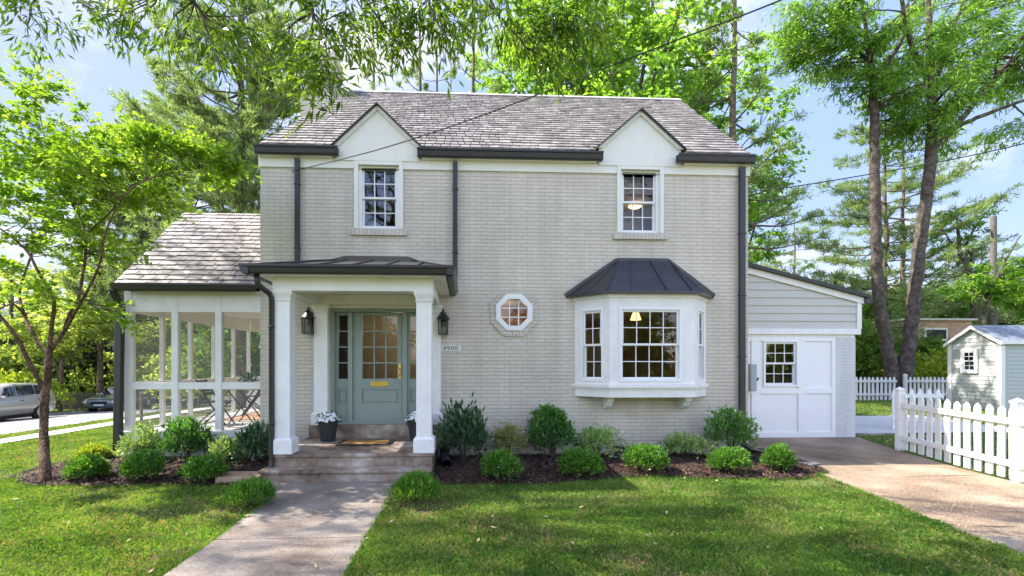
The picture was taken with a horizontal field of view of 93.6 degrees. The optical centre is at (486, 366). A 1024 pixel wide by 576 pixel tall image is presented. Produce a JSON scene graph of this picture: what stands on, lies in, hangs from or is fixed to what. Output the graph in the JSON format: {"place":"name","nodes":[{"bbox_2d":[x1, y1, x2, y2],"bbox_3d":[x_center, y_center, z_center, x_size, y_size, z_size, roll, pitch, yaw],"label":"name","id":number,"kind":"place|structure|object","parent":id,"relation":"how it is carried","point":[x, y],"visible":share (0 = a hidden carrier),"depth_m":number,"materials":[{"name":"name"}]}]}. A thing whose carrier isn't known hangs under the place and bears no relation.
{"place":"outdoors","nodes":[
{"label":"outdoors","id":0,"kind":"place"},
{"bbox_2d":[0,399,229,433],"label":"street","id":1,"kind":"structure","parent":0,"point":[17,425],"depth_m":21.43,"materials":[{"name":"grey asphalt"}]},
{"bbox_2d":[0,383,55,419],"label":"parked car","id":2,"kind":"object","parent":1,"relation":"on","point":[18,400],"visible":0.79,"depth_m":23.12,"materials":[{"name":"silver metal"}]},
{"bbox_2d":[48,113,175,322],"bbox_3d":[-23.475,-6.668,30.992,7.416,19.147,7.215,0,0,-33],"label":"pine tree","id":3,"kind":"object","parent":1,"relation":"on","point":[98,285],"visible":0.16,"depth_m":29.19,"materials":[{"name":"green plant"}]},
{"bbox_2d":[83,386,154,411],"bbox_3d":[-24.262,2.111,31.895,2.205,1.638,5.088,0,0,-11],"label":"parked car","id":4,"kind":"object","parent":1,"relation":"on","point":[103,399],"visible":0.59,"depth_m":30.16,"materials":[{"name":"grey paint"}]},
{"bbox_2d":[93,81,256,406],"bbox_3d":[-18.536,-7.386,29.845,10.197,20.017,9.920,0,0,38],"label":"pine tree","id":5,"kind":"object","parent":1,"relation":"on","point":[131,232],"visible":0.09,"depth_m":28.34,"materials":[{"name":"green plant"}]},
{"bbox_2d":[155,321,255,399],"bbox_3d":[-17.583,-2.026,33.639,8.714,9.033,8.702,0,0,-10],"label":"broadleaf tree","id":6,"kind":"object","parent":1,"relation":"on","point":[168,332],"visible":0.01,"depth_m":31.25,"materials":[{"name":"green plant"}]},
{"bbox_2d":[0,403,230,442],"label":"sidewalk","id":7,"kind":"structure","parent":0,"point":[17,438],"depth_m":14.70,"materials":[{"name":"grey concrete"}]},
{"bbox_2d":[0,384,1023,575],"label":"ground","id":8,"kind":"structure","parent":0,"point":[205,412],"depth_m":5.04,"materials":[{"name":"green plant"}]},
{"bbox_2d":[0,366,76,411],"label":"hedge","id":9,"kind":"object","parent":8,"relation":"on","point":[21,376],"visible":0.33,"depth_m":27.43,"materials":[{"name":"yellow plant"}]},
{"bbox_2d":[0,273,93,308],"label":"broadleaf tree","id":10,"kind":"object","parent":8,"relation":"on","point":[8,281],"visible":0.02,"depth_m":55.79,"materials":[{"name":"green plant"}]},
{"bbox_2d":[0,260,108,374],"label":"broadleaf tree","id":11,"kind":"object","parent":8,"relation":"on","point":[7,362],"visible":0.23,"depth_m":33.77,"materials":[{"name":"green plant"}]},
{"bbox_2d":[0,307,114,410],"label":"street tree","id":12,"kind":"object","parent":8,"relation":"on","point":[64,352],"visible":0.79,"depth_m":29.01,"materials":[{"name":"green plant"}]},
{"bbox_2d":[14,261,124,408],"bbox_3d":[-25.496,-2.073,31.529,6.294,10.130,5.938,0,0,-3],"label":"street tree","id":13,"kind":"object","parent":8,"relation":"on","point":[100,368],"visible":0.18,"depth_m":30.65,"materials":[{"name":"green plant"}]},
{"bbox_2d":[8,361,146,393],"bbox_3d":[-29.487,1.348,34.274,10.441,3.462,5.784,0,0,-3],"label":"hedge","id":14,"kind":"object","parent":8,"relation":"on","point":[80,377],"visible":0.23,"depth_m":33.27,"materials":[{"name":"green plant"}]},
{"bbox_2d":[42,334,113,404],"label":"spruce tree","id":15,"kind":"object","parent":8,"relation":"on","point":[91,356],"visible":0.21,"depth_m":34.76,"materials":[{"name":"green plant"}]},
{"bbox_2d":[63,392,95,409],"bbox_3d":[-26.873,2.276,32.000,0.090,1.137,2.310,0,0,27],"label":"wooden fence","id":16,"kind":"object","parent":8,"relation":"on","point":[81,398],"visible":0.47,"depth_m":31.71,"materials":[{"name":"brown wood"}]},
{"bbox_2d":[5,398,228,433],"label":"kerb","id":17,"kind":"structure","parent":8,"relation":"on","point":[72,412],"depth_m":28.75,"materials":[{"name":"grey concrete"}]},
{"bbox_2d":[0,48,262,483],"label":"ornamental tree","id":18,"kind":"object","parent":8,"relation":"on","point":[95,167],"visible":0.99,"depth_m":6.96,"materials":[{"name":"green plant"}]},
{"bbox_2d":[84,297,182,402],"bbox_3d":[-27.830,-1.761,39.519,9.669,10.036,9.682,0,0,-29],"label":"broadleaf tree","id":19,"kind":"object","parent":8,"relation":"on","point":[151,348],"visible":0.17,"depth_m":37.94,"materials":[{"name":"green plant"}]},
{"bbox_2d":[5,455,273,486],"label":"mulch","id":20,"kind":"object","parent":8,"relation":"on","point":[112,481],"visible":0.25,"depth_m":6.92,"materials":[{"name":"brown wood"}]},
{"bbox_2d":[60,452,114,479],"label":"mounded shrub","id":21,"kind":"object","parent":20,"relation":"on","point":[83,464],"visible":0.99,"depth_m":6.75,"materials":[{"name":"green plant"}]},
{"bbox_2d":[69,441,114,458],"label":"mounded shrub","id":22,"kind":"object","parent":20,"relation":"on","point":[103,450],"visible":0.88,"depth_m":8.15,"materials":[{"name":"yellow plant"}]},
{"bbox_2d":[112,419,163,458],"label":"variegated shrub","id":23,"kind":"object","parent":20,"relation":"on","point":[145,441],"visible":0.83,"depth_m":8.01,"materials":[{"name":"green plant"}]},
{"bbox_2d":[117,448,167,481],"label":"mounded shrub","id":24,"kind":"object","parent":20,"relation":"on","point":[135,463],"visible":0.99,"depth_m":6.71,"materials":[{"name":"green plant"}]},
{"bbox_2d":[151,414,217,460],"bbox_3d":[-5.084,1.215,8.065,1.039,0.854,0.920,0,0,-3],"label":"leafy shrub","id":25,"kind":"object","parent":20,"relation":"on","point":[189,435],"visible":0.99,"depth_m":7.91,"materials":[{"name":"green plant"}]},
{"bbox_2d":[175,452,230,483],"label":"mounded shrub","id":26,"kind":"object","parent":20,"relation":"on","point":[210,463],"visible":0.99,"depth_m":6.61,"materials":[{"name":"green plant"}]},
{"bbox_2d":[207,432,240,464],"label":"variegated shrub","id":27,"kind":"object","parent":20,"relation":"on","point":[222,446],"visible":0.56,"depth_m":7.76,"materials":[{"name":"green plant"}]},
{"bbox_2d":[215,471,260,483],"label":"stone block","id":28,"kind":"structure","parent":20,"relation":"on","point":[234,476],"depth_m":6.69,"materials":[{"name":"beige stone"}]},
{"bbox_2d":[138,342,230,408],"bbox_3d":[-14.096,0.503,24.089,6.030,3.495,3.646,0,0,-3],"label":"hedge","id":29,"kind":"object","parent":8,"relation":"on","point":[155,377],"visible":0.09,"depth_m":23.25,"materials":[{"name":"green plant"}]},
{"bbox_2d":[140,317,230,403],"bbox_3d":[-20.755,-2.136,36.505,9.669,10.036,9.682,0,0,-31],"label":"broadleaf tree","id":30,"kind":"object","parent":8,"relation":"on","point":[203,398],"depth_m":35.78,"materials":[{"name":"green plant"}]},
{"bbox_2d":[98,0,315,409],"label":"pine tree","id":31,"kind":"object","parent":8,"relation":"on","point":[257,122],"visible":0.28,"depth_m":17.07,"materials":[{"name":"green plant"}]},
{"bbox_2d":[166,323,259,405],"bbox_3d":[-10.717,-0.537,19.972,4.906,5.072,3.736,0,0,17],"label":"hedge","id":32,"kind":"object","parent":8,"relation":"on","point":[204,343],"visible":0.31,"depth_m":19.14,"materials":[{"name":"green plant"}]},
{"bbox_2d":[226,416,268,465],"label":"laurel shrub","id":33,"kind":"object","parent":8,"relation":"on","point":[250,441],"visible":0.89,"depth_m":7.59,"materials":[{"name":"green plant"}]},
{"bbox_2d":[222,473,276,508],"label":"mounded shrub","id":34,"kind":"object","parent":8,"relation":"on","point":[258,487],"visible":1,"depth_m":5.44,"materials":[{"name":"green plant"}]},
{"bbox_2d":[163,481,394,575],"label":"front walk","id":35,"kind":"structure","parent":8,"relation":"on","point":[326,521],"depth_m":4.63,"materials":[{"name":"concrete"}]},
{"bbox_2d":[15,476,904,572],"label":"fallen leaves","id":36,"kind":"object","parent":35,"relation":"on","point":[315,564],"visible":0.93,"depth_m":4.73,"materials":[{"name":"beige plant"}]},
{"bbox_2d":[0,0,652,138],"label":"willow oak","id":37,"kind":"object","parent":8,"relation":"on","point":[557,30],"visible":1,"depth_m":4.70,"materials":[{"name":"green plant"}]},
{"bbox_2d":[341,24,399,95],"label":"pine tree","id":38,"kind":"object","parent":8,"relation":"on","point":[373,83],"visible":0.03,"depth_m":30.32,"materials":[{"name":"green plant"}]},
{"bbox_2d":[384,0,436,91],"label":"pine tree","id":39,"kind":"object","parent":8,"relation":"on","point":[407,81],"visible":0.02,"depth_m":24.91,"materials":[{"name":"green plant"}]},
{"bbox_2d":[383,468,441,506],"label":"mounded shrub","id":40,"kind":"object","parent":8,"relation":"on","point":[409,484],"visible":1,"depth_m":5.61,"materials":[{"name":"green plant"}]},
{"bbox_2d":[410,29,458,91],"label":"pine tree","id":41,"kind":"object","parent":8,"relation":"on","point":[426,86],"visible":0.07,"depth_m":28.69,"materials":[{"name":"green plant"}]},
{"bbox_2d":[432,391,493,462],"bbox_3d":[-0.409,1.016,8.071,1.064,1.233,1.078,0,0,15],"label":"laurel shrub","id":42,"kind":"object","parent":8,"relation":"on","point":[469,424],"visible":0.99,"depth_m":7.88,"materials":[{"name":"green plant"}]},
{"bbox_2d":[441,0,503,93],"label":"pine tree","id":43,"kind":"object","parent":8,"relation":"on","point":[494,87],"visible":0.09,"depth_m":25.82,"materials":[{"name":"green plant"}]},
{"bbox_2d":[104,51,871,482],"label":"brick house","id":44,"kind":"structure","parent":8,"relation":"on","point":[530,253],"depth_m":8.85,"materials":[{"name":"grey brick"}]},
{"bbox_2d":[195,379,234,425],"bbox_3d":[-5.536,0.722,9.772,0.602,0.938,0.472,0,0,-8],"label":"folding chair","id":45,"kind":"object","parent":44,"relation":"on","point":[210,393],"visible":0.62,"depth_m":9.65,"materials":[{"name":"grey metal"}]},
{"bbox_2d":[224,389,259,424],"bbox_3d":[-5.010,0.826,9.998,0.660,0.723,0.600,0,0,-3],"label":"bistro table","id":46,"kind":"object","parent":44,"relation":"on","point":[244,403],"visible":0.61,"depth_m":9.75,"materials":[{"name":"grey metal"}]},
{"bbox_2d":[300,307,314,333],"bbox_3d":[-3.185,-0.823,8.542,0.250,0.488,0.273,0,0,-3],"label":"wall lantern","id":47,"kind":"object","parent":44,"relation":"attached to","point":[308,315],"depth_m":8.51,"materials":[{"name":"black metal"}]},
{"bbox_2d":[314,410,342,441],"bbox_3d":[-2.706,1.010,8.196,0.465,0.528,0.495,0,0,-3],"label":"flower pot","id":48,"kind":"object","parent":44,"relation":"on","point":[327,422],"visible":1,"depth_m":8.09,"materials":[{"name":"grey plastic"}]},
{"bbox_2d":[335,439,394,445],"bbox_3d":[-2.015,1.264,7.995,0.880,0.019,0.560,0,0,-3],"label":"doormat","id":49,"kind":"object","parent":44,"relation":"on","point":[371,442],"visible":1,"depth_m":7.92,"materials":[{"name":"brown fabric"}]},
{"bbox_2d":[353,313,402,420],"bbox_3d":[-2.000,0.005,8.789,0.899,1.980,0.126,0,0,-3],"label":"front door","id":50,"kind":"structure","parent":44,"relation":"in","point":[374,399],"depth_m":8.81,"materials":[{"name":"green paint"}]},
{"bbox_2d":[359,166,398,228],"bbox_3d":[-1.969,-3.085,8.818,0.735,1.182,0.120,0,0,-3],"label":"window","id":51,"kind":"structure","parent":44,"relation":"in","point":[362,198],"depth_m":8.79,"materials":[{"name":"white"}]},
{"bbox_2d":[405,411,415,440],"bbox_3d":[-1.195,1.012,8.276,0.485,0.524,0.500,0,0,-3],"label":"flower pot","id":52,"kind":"object","parent":44,"relation":"on","point":[410,422],"visible":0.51,"depth_m":8.15,"materials":[{"name":"grey plastic"}]},
{"bbox_2d":[436,308,449,334],"bbox_3d":[-0.788,-0.813,8.654,0.250,0.488,0.273,0,0,-3],"label":"wall lantern","id":53,"kind":"object","parent":44,"relation":"attached to","point":[443,317],"depth_m":8.59,"materials":[{"name":"black metal"}]},
{"bbox_2d":[496,294,532,330],"bbox_3d":[0.501,-0.994,8.860,0.670,0.670,0.105,0,0,-3],"label":"octagonal window","id":54,"kind":"structure","parent":44,"relation":"in","point":[507,297],"depth_m":8.82,"materials":[{"name":"white wood"}]},
{"bbox_2d":[292,0,781,171],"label":"overhead cable","id":55,"kind":"object","parent":44,"relation":"attached to","point":[556,87],"visible":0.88,"depth_m":5.72,"materials":[{"name":"black plastic"}]},
{"bbox_2d":[580,308,603,381],"bbox_3d":[1.923,-0.385,8.689,0.466,1.315,0.108,0,0,42],"label":"window","id":56,"kind":"structure","parent":44,"relation":"in","point":[583,346],"depth_m":8.71,"materials":[{"name":"white wood"}]},
{"bbox_2d":[621,171,658,232],"bbox_3d":[2.850,-3.082,9.043,0.740,1.205,0.120,0,0,-3],"label":"window","id":57,"kind":"structure","parent":44,"relation":"in","point":[655,204],"depth_m":9.02,"materials":[{"name":"white"}]},
{"bbox_2d":[619,307,681,381],"bbox_3d":[2.882,-0.385,8.499,1.119,1.315,0.108,0,0,-3],"label":"window","id":58,"kind":"structure","parent":44,"relation":"in","point":[678,345],"depth_m":8.47,"materials":[{"name":"white wood"}]},
{"bbox_2d":[697,308,704,381],"bbox_3d":[3.870,-0.385,8.779,0.108,1.315,0.421,0,0,40],"label":"window","id":59,"kind":"structure","parent":44,"relation":"in","point":[700,313],"depth_m":8.88,"materials":[{"name":"white wood"}]},
{"bbox_2d":[748,364,758,390],"bbox_3d":[5.624,0.238,10.127,0.201,0.566,0.129,0,0,-3],"label":"electrical panel","id":60,"kind":"object","parent":44,"relation":"attached to","point":[753,378],"visible":0.9,"depth_m":10.06,"materials":[{"name":"grey metal"}]},
{"bbox_2d":[763,340,798,386],"bbox_3d":[6.263,-0.062,10.273,0.761,0.988,0.120,0,0,-3],"label":"window","id":61,"kind":"structure","parent":44,"relation":"in","point":[795,365],"depth_m":10.25,"materials":[{"name":"white wood"}]},
{"bbox_2d":[0,483,1001,571],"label":"clover","id":62,"kind":"object","parent":8,"relation":"on","point":[506,509],"visible":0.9,"depth_m":4.61,"materials":[{"name":"green plant"}]},
{"bbox_2d":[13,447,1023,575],"bbox_3d":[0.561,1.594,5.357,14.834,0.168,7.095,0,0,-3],"label":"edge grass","id":63,"kind":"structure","parent":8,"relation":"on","point":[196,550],"depth_m":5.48,"materials":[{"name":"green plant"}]},
{"bbox_2d":[468,0,621,94],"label":"broadleaf tree","id":64,"kind":"object","parent":8,"relation":"on","point":[526,82],"visible":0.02,"depth_m":28.18,"materials":[{"name":"green plant"}]},
{"bbox_2d":[462,0,689,95],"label":"broadleaf tree","id":65,"kind":"object","parent":8,"relation":"on","point":[537,89],"visible":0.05,"depth_m":26.57,"materials":[{"name":"green plant"}]},
{"bbox_2d":[433,448,828,484],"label":"mulch","id":66,"kind":"object","parent":8,"relation":"on","point":[530,469],"visible":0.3,"depth_m":7.32,"materials":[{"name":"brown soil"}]},
{"bbox_2d":[479,448,525,480],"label":"mounded shrub","id":67,"kind":"object","parent":66,"relation":"on","point":[497,461],"visible":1,"depth_m":6.74,"materials":[{"name":"green plant"}]},
{"bbox_2d":[490,420,533,452],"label":"variegated shrub","id":68,"kind":"object","parent":66,"relation":"on","point":[508,435],"visible":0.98,"depth_m":8.36,"materials":[{"name":"green plant"}]},
{"bbox_2d":[524,402,579,457],"bbox_3d":[1.100,1.141,8.502,0.845,1.017,1.169,0,0,-37],"label":"round shrub","id":69,"kind":"object","parent":66,"relation":"on","point":[561,429],"visible":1,"depth_m":8.28,"materials":[{"name":"green plant"}]},
{"bbox_2d":[555,445,607,477],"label":"mounded shrub","id":70,"kind":"object","parent":66,"relation":"on","point":[577,459],"visible":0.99,"depth_m":6.89,"materials":[{"name":"green plant"}]},
{"bbox_2d":[573,422,626,457],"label":"variegated shrub","id":71,"kind":"object","parent":66,"relation":"on","point":[592,437],"visible":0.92,"depth_m":8.20,"materials":[{"name":"green plant"}]},
{"bbox_2d":[620,442,671,472],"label":"mounded shrub","id":72,"kind":"object","parent":66,"relation":"on","point":[645,455],"visible":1,"depth_m":7.24,"materials":[{"name":"green plant"}]},
{"bbox_2d":[705,445,754,473],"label":"mounded shrub","id":73,"kind":"object","parent":66,"relation":"on","point":[725,457],"visible":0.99,"depth_m":7.21,"materials":[{"name":"green plant"}]},
{"bbox_2d":[702,404,762,455],"bbox_3d":[4.308,1.144,8.481,1.136,0.976,0.893,0,0,-3],"label":"airy shrub","id":74,"kind":"object","parent":66,"relation":"on","point":[723,426],"visible":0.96,"depth_m":8.35,"materials":[{"name":"green plant"}]},
{"bbox_2d":[509,0,773,122],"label":"broadleaf tree","id":75,"kind":"object","parent":8,"relation":"on","point":[616,76],"visible":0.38,"depth_m":19.60,"materials":[{"name":"green plant"}]},
{"bbox_2d":[659,430,718,458],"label":"variegated shrub","id":76,"kind":"object","parent":8,"relation":"on","point":[692,443],"visible":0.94,"depth_m":8.28,"materials":[{"name":"green plant"}]},
{"bbox_2d":[615,3,813,221],"bbox_3d":[12.008,-8.775,26.161,10.409,20.775,11.172,0,0,27],"label":"broadleaf tree","id":77,"kind":"object","parent":8,"relation":"on","point":[670,78],"visible":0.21,"depth_m":25.96,"materials":[{"name":"green plant"}]},
{"bbox_2d":[671,0,833,251],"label":"pine tree","id":78,"kind":"object","parent":8,"relation":"on","point":[757,174],"visible":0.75,"depth_m":18.01,"materials":[{"name":"green plant"}]},
{"bbox_2d":[759,441,798,471],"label":"mounded shrub","id":79,"kind":"object","parent":8,"relation":"on","point":[780,453],"visible":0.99,"depth_m":7.29,"materials":[{"name":"green plant"}]},
{"bbox_2d":[748,150,812,264],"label":"broadleaf tree","id":80,"kind":"object","parent":8,"relation":"on","point":[757,255],"visible":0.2,"depth_m":32.31,"materials":[{"name":"green plant"}]},
{"bbox_2d":[755,208,854,285],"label":"pine tree","id":81,"kind":"object","parent":8,"relation":"on","point":[794,254],"visible":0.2,"depth_m":41.15,"materials":[{"name":"green plant"}]},
{"bbox_2d":[855,377,896,399],"bbox_3d":[15.383,0.847,19.339,2.266,1.107,0.128,0,0,0],"label":"picket fence","id":82,"kind":"object","parent":8,"relation":"on","point":[877,381],"visible":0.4,"depth_m":19.36,"materials":[{"name":"white wood"}]},
{"bbox_2d":[855,314,916,392],"bbox_3d":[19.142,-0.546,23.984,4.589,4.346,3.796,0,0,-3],"label":"hedge","id":83,"kind":"object","parent":8,"relation":"on","point":[872,347],"visible":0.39,"depth_m":23.24,"materials":[{"name":"green plant"}]},
{"bbox_2d":[755,0,1023,400],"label":"double trunk tree","id":84,"kind":"object","parent":8,"relation":"on","point":[929,65],"visible":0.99,"depth_m":19.61,"materials":[{"name":"green plant"}]},
{"bbox_2d":[776,97,1023,336],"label":"pine tree","id":85,"kind":"object","parent":8,"relation":"on","point":[859,216],"visible":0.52,"depth_m":27.46,"materials":[{"name":"green plant"}]},
{"bbox_2d":[779,122,1023,324],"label":"pine tree","id":86,"kind":"object","parent":8,"relation":"on","point":[901,229],"visible":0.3,"depth_m":29.57,"materials":[{"name":"green plant"}]},
{"bbox_2d":[857,344,947,392],"bbox_3d":[20.951,0.148,22.973,5.649,2.638,4.100,0,0,-3],"label":"hedge","id":87,"kind":"object","parent":8,"relation":"on","point":[930,367],"visible":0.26,"depth_m":22.01,"materials":[{"name":"green plant"}]},
{"bbox_2d":[862,293,948,344],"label":"broadleaf tree","id":88,"kind":"object","parent":8,"relation":"on","point":[867,309],"visible":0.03,"depth_m":28.62,"materials":[{"name":"green plant"}]},
{"bbox_2d":[862,334,952,392],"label":"broadleaf tree","id":89,"kind":"object","parent":8,"relation":"on","point":[924,342],"visible":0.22,"depth_m":22.90,"materials":[{"name":"green plant"}]},
{"bbox_2d":[868,318,977,392],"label":"board building","id":90,"kind":"structure","parent":8,"relation":"on","point":[949,327],"depth_m":25.58,"materials":[{"name":"brown wood"}]},
{"bbox_2d":[903,374,947,399],"bbox_3d":[17.810,0.847,19.352,2.017,1.107,0.128,0,0,0],"label":"picket fence","id":91,"kind":"object","parent":8,"relation":"on","point":[918,381],"visible":0.76,"depth_m":19.37,"materials":[{"name":"white wood"}]},
{"bbox_2d":[888,290,1000,317],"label":"broadleaf tree","id":92,"kind":"object","parent":8,"relation":"on","point":[950,314],"visible":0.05,"depth_m":30.88,"materials":[{"name":"green plant"}]},
{"bbox_2d":[909,202,1006,322],"bbox_3d":[26.580,-3.883,26.945,4.580,10.975,3.236,0,0,-3],"label":"bare topped tree","id":93,"kind":"object","parent":8,"relation":"on","point":[974,313],"visible":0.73,"depth_m":26.87,"materials":[{"name":"green plant"}]},
{"bbox_2d":[894,387,1023,483],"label":"picket fence","id":94,"kind":"object","parent":8,"relation":"on","point":[1001,419],"visible":0.97,"depth_m":7.64,"materials":[{"name":"white wood"}]},
{"bbox_2d":[926,239,1023,322],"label":"pine tree","id":95,"kind":"object","parent":8,"relation":"on","point":[1004,251],"visible":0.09,"depth_m":45.05,"materials":[{"name":"green plant"}]},
{"bbox_2d":[930,234,1023,324],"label":"tree","id":96,"kind":"object","parent":8,"relation":"on","point":[987,287],"visible":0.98,"depth_m":21.90,"materials":[{"name":"green plant"}]},
{"bbox_2d":[943,325,1023,411],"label":"garden shed","id":97,"kind":"structure","parent":8,"relation":"on","point":[985,365],"depth_m":15.50,"materials":[{"name":"white wood"}]},
{"bbox_2d":[960,348,977,372],"bbox_3d":[16.036,-0.180,15.970,0.048,0.820,0.560,0,0,1],"label":"window","id":98,"kind":"structure","parent":97,"relation":"in","point":[975,350],"depth_m":15.96,"materials":[{"name":"white wood"}]},
{"bbox_2d":[955,284,1023,324],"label":"broadleaf tree","id":99,"kind":"object","parent":8,"relation":"on","point":[1015,323],"visible":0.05,"depth_m":34.52,"materials":[{"name":"green plant"}]},
{"bbox_2d":[986,216,996,324],"bbox_3d":[25.219,-2.822,23.996,0.465,9.344,0.290,0,0,-3],"label":"utility pole","id":100,"kind":"object","parent":8,"relation":"on","point":[993,261],"visible":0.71,"depth_m":23.91,"materials":[{"name":"grey wood"}]},
{"bbox_2d":[0,0,1023,325],"label":"sky","id":101,"kind":"structure","parent":0,"point":[92,67],"materials":[{"name":"blue"}]},
{"bbox_2d":[748,437,1023,553],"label":"driveway","id":102,"kind":"structure","parent":0,"point":[864,450],"depth_m":6.75,"materials":[{"name":"beige concrete"}]},
{"bbox_2d":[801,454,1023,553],"bbox_3d":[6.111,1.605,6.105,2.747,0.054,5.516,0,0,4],"label":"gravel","id":103,"kind":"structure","parent":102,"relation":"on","point":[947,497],"depth_m":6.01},
{"bbox_2d":[748,143,1023,191],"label":"overhead cable","id":104,"kind":"object","parent":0,"point":[889,170],"visible":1,"depth_m":14.38,"materials":[{"name":"black plastic"}]},
{"bbox_2d":[855,415,1008,432],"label":"garden path","id":105,"kind":"structure","parent":0,"point":[873,424],"depth_m":11.86,"materials":[{"name":"grey concrete"}]},
{"bbox_2d":[891,388,943,428],"bbox_3d":[10.038,0.987,11.207,1.202,0.963,0.060,0,0,1],"label":"picket fence","id":106,"kind":"object","parent":105,"relation":"on","point":[938,394],"visible":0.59,"depth_m":11.21,"materials":[{"name":"white wood"}]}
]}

